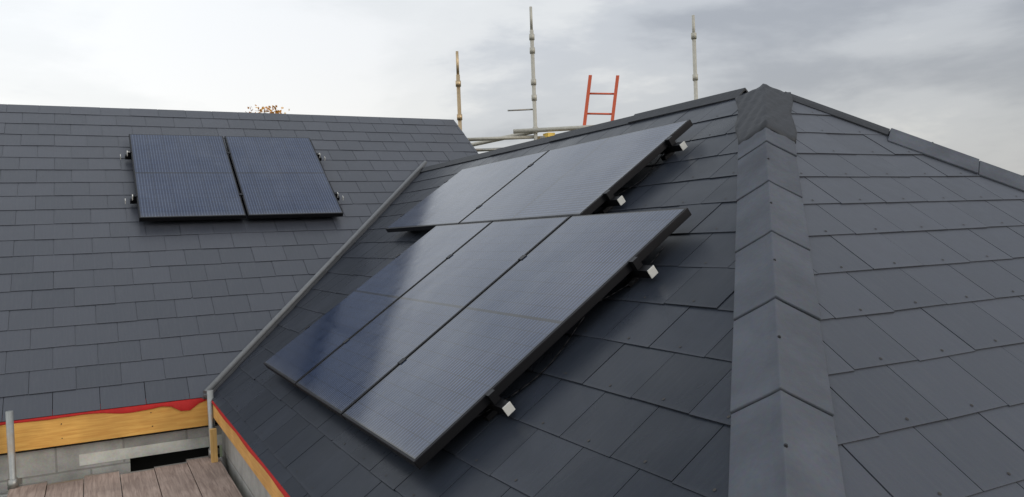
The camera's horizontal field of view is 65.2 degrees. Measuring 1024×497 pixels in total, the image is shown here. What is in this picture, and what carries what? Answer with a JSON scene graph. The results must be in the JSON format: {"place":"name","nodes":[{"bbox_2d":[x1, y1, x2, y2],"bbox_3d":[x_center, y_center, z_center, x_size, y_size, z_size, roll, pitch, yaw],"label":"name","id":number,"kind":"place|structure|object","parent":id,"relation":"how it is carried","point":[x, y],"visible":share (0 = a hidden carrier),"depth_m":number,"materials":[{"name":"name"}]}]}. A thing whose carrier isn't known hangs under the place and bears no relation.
{"place":"outdoors","nodes":[
{"label":"outdoors","id":0,"kind":"place"},
{"bbox_2d":[219,445,222,456],"bbox_3d":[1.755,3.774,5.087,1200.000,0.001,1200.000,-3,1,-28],"label":"ground","id":1,"kind":"structure","parent":0,"point":[220,448],"depth_m":15.36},
{"bbox_2d":[0,424,221,496],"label":"block wall","id":2,"kind":"structure","parent":1,"relation":"on","point":[49,465],"depth_m":5.96,"materials":[{"name":"grey concrete"}]},
{"bbox_2d":[0,400,207,453],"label":"wing fascia","id":3,"kind":"structure","parent":2,"relation":"on","point":[31,435],"depth_m":5.97,"materials":[{"name":"wood"}]},
{"bbox_2d":[0,394,289,496],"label":"roofing membrane","id":4,"kind":"object","parent":3,"relation":"on","point":[185,405],"visible":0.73,"depth_m":5.99,"materials":[{"name":"red plastic"}]},
{"bbox_2d":[79,434,221,465],"bbox_3d":[-2.844,1.558,6.340,1.019,0.084,0.304,-3,1,-28],"label":"concrete lintel","id":5,"kind":"object","parent":2,"relation":"on","point":[140,451],"visible":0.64,"depth_m":6.18,"materials":[{"name":"grey concrete"}]},
{"bbox_2d":[210,428,217,462],"bbox_3d":[-2.255,1.866,6.101,0.045,0.990,0.045,-3,1,-28],"label":"wooden post","id":6,"kind":"object","parent":2,"relation":"attached to","point":[213,445],"visible":0.56,"depth_m":6.08,"materials":[{"name":"yellow wood"}]},
{"bbox_2d":[3,420,219,471],"bbox_3d":[-5.072,2.689,5.199,6.119,2.700,0.250,-3,1,-28],"label":"dark opening","id":7,"kind":"object","parent":1,"relation":"on","point":[144,462],"depth_m":6.47,"materials":[{"name":"black"}]},
{"bbox_2d":[221,428,270,496],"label":"block wall","id":8,"kind":"structure","parent":1,"relation":"on","point":[246,480],"depth_m":5.63,"materials":[{"name":"grey concrete"}]},
{"bbox_2d":[213,405,283,496],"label":"wing fascia","id":9,"kind":"structure","parent":8,"relation":"on","point":[263,476],"depth_m":4.79,"materials":[{"name":"wood"}]},
{"bbox_2d":[0,109,532,496],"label":"scaffold tubes","id":10,"kind":"object","parent":1,"relation":"on","point":[14,481],"visible":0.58,"depth_m":5.65},
{"bbox_2d":[7,457,241,496],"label":"scaffold boards","id":11,"kind":"object","parent":10,"relation":"on","point":[203,477],"visible":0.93,"depth_m":5.58,"materials":[{"name":"brown wood"}]},
{"bbox_2d":[245,104,289,113],"bbox_3d":[-10.582,-1.099,33.364,5.720,9.674,5.881,-3,1,-28],"label":"autumn tree","id":12,"kind":"object","parent":1,"relation":"on","point":[270,110],"depth_m":33.25,"materials":[{"name":"orange plant"}]},
{"bbox_2d":[456,51,461,129],"bbox_3d":[-0.685,0.401,12.001,0.076,6.680,0.105,-2,1,17],"label":"scaffold pole","id":13,"kind":"object","parent":1,"relation":"on","point":[458,86],"visible":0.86,"depth_m":11.92,"materials":[{"name":"silver metal"}]},
{"bbox_2d":[468,6,697,146],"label":"scaffold tubes","id":14,"kind":"object","parent":1,"relation":"on","point":[523,133],"visible":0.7,"depth_m":11.92},
{"bbox_2d":[583,75,618,124],"bbox_3d":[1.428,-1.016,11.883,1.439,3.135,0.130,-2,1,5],"label":"ladder","id":15,"kind":"object","parent":14,"relation":"attached to","point":[588,94],"visible":0.2,"depth_m":11.88,"materials":[{"name":"red metal"}]},
{"bbox_2d":[125,154,339,203],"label":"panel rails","id":16,"kind":"object","parent":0,"point":[135,201],"visible":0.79,"depth_m":8.68,"materials":[{"name":"silver metal"}]},
{"bbox_2d":[2,125,781,414],"bbox_3d":[-2.948,-0.265,7.145,11.941,2.870,13.881,-3,1,-28],"label":"roof underlay","id":17,"kind":"object","parent":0,"point":[99,387],"visible":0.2,"depth_m":6.12,"materials":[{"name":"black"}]},
{"bbox_2d":[0,104,477,421],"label":"roof slates","id":18,"kind":"object","parent":17,"relation":"on","point":[120,305],"visible":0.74,"depth_m":7.61,"materials":[{"name":"grey stone"}]},
{"bbox_2d":[129,134,342,220],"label":"panel frames","id":19,"kind":"structure","parent":18,"relation":"on","point":[174,218],"depth_m":8.39,"materials":[{"name":"black metal"}]},
{"bbox_2d":[130,134,341,216],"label":"glass panels","id":20,"kind":"object","parent":19,"relation":"in","point":[180,175],"visible":1,"depth_m":8.77,"materials":[{"name":"blue glass"}]},
{"bbox_2d":[201,170,420,398],"bbox_3d":[-1.772,0.070,8.241,0.132,2.116,4.180,-2,1,19],"label":"valley trough","id":21,"kind":"object","parent":17,"relation":"on","point":[289,310],"visible":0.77,"depth_m":7.53,"materials":[{"name":"grey metal"}]},
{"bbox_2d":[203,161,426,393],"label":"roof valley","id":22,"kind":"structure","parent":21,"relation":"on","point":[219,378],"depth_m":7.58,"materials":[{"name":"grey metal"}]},
{"bbox_2d":[212,93,745,496],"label":"roof slates","id":23,"kind":"object","parent":17,"relation":"on","point":[629,421],"visible":0.49,"depth_m":3.27,"materials":[{"name":"grey stone"}]},
{"bbox_2d":[128,136,675,420],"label":"panel clamps","id":24,"kind":"object","parent":23,"relation":"on","point":[493,397],"visible":0.61,"depth_m":4.09,"materials":[{"name":"metal"}]},
{"bbox_2d":[487,141,682,414],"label":"panel rails","id":25,"kind":"object","parent":24,"relation":"on","point":[500,404],"visible":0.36,"depth_m":3.55,"materials":[{"name":"silver metal"}]},
{"bbox_2d":[263,119,692,469],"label":"panel frames","id":26,"kind":"structure","parent":23,"relation":"on","point":[463,421],"depth_m":3.64,"materials":[{"name":"black metal"}]},
{"bbox_2d":[120,141,686,415],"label":"rail end caps","id":27,"kind":"object","parent":26,"relation":"on","point":[508,408],"visible":0.72,"depth_m":3.48,"materials":[{"name":"grey plastic"}]},
{"bbox_2d":[265,120,686,458],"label":"glass panels","id":28,"kind":"object","parent":26,"relation":"in","point":[419,401],"visible":1,"depth_m":4.51,"materials":[{"name":"glass"}]},
{"bbox_2d":[323,150,664,417],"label":"panel dc cables","id":29,"kind":"object","parent":26,"relation":"attached to","point":[546,367],"visible":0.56,"depth_m":3.45,"materials":[{"name":"black rubber"}]},
{"bbox_2d":[237,134,733,495],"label":"slate rivets","id":30,"kind":"object","parent":23,"relation":"in","point":[728,416],"visible":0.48,"depth_m":3.19,"materials":[{"name":"grey metal"}]},
{"bbox_2d":[420,88,747,172],"bbox_3d":[0.107,-0.992,7.782,0.139,0.082,5.977,-3,1,-28],"label":"ridge roll","id":31,"kind":"object","parent":17,"relation":"on","point":[703,102],"visible":0.71,"depth_m":6.42,"materials":[{"name":"grey metal"}]},
{"bbox_2d":[728,128,845,496],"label":"hip tiles","id":32,"kind":"object","parent":17,"relation":"on","point":[780,393],"visible":0.97,"depth_m":2.57,"materials":[{"name":"grey tile"}]},
{"bbox_2d":[735,84,796,144],"bbox_3d":[1.487,-0.790,4.711,0.337,0.455,0.998,-2,1,17],"label":"lead apex flashing","id":33,"kind":"object","parent":32,"relation":"on","point":[762,107],"visible":1,"depth_m":4.57,"materials":[{"name":"grey metal"}]},
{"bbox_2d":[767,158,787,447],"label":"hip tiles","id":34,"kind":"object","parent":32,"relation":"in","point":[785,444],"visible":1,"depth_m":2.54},
{"bbox_2d":[783,102,1023,496],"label":"roof slates","id":35,"kind":"object","parent":17,"relation":"on","point":[946,439],"visible":0.68,"depth_m":3.00,"materials":[{"name":"grey stone"}]},
{"bbox_2d":[801,130,1016,494],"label":"slate rivets","id":36,"kind":"object","parent":35,"relation":"in","point":[939,493],"visible":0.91,"depth_m":3.04,"materials":[{"name":"grey metal"}]},
{"bbox_2d":[888,128,1023,191],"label":"hip tiles","id":37,"kind":"object","parent":17,"relation":"on","point":[965,162],"visible":0.7,"depth_m":4.62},
{"bbox_2d":[0,0,1023,175],"label":"sky","id":38,"kind":"structure","parent":0,"point":[946,73],"materials":[{"name":"grey"}]},
{"bbox_2d":[543,133,554,136],"bbox_3d":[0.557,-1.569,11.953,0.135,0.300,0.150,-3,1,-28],"label":"scaffold board","id":39,"kind":"object","parent":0,"point":[548,134],"visible":0.1,"depth_m":11.89,"materials":[{"name":"yellow wood"}]},
{"bbox_2d":[784,91,889,135],"bbox_3d":[1.968,-0.821,4.882,0.111,0.324,0.608,-6,4,-73],"label":"hip roll","id":40,"kind":"object","parent":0,"point":[852,119],"visible":0.74,"depth_m":4.84,"materials":[{"name":"grey metal"}]}
]}

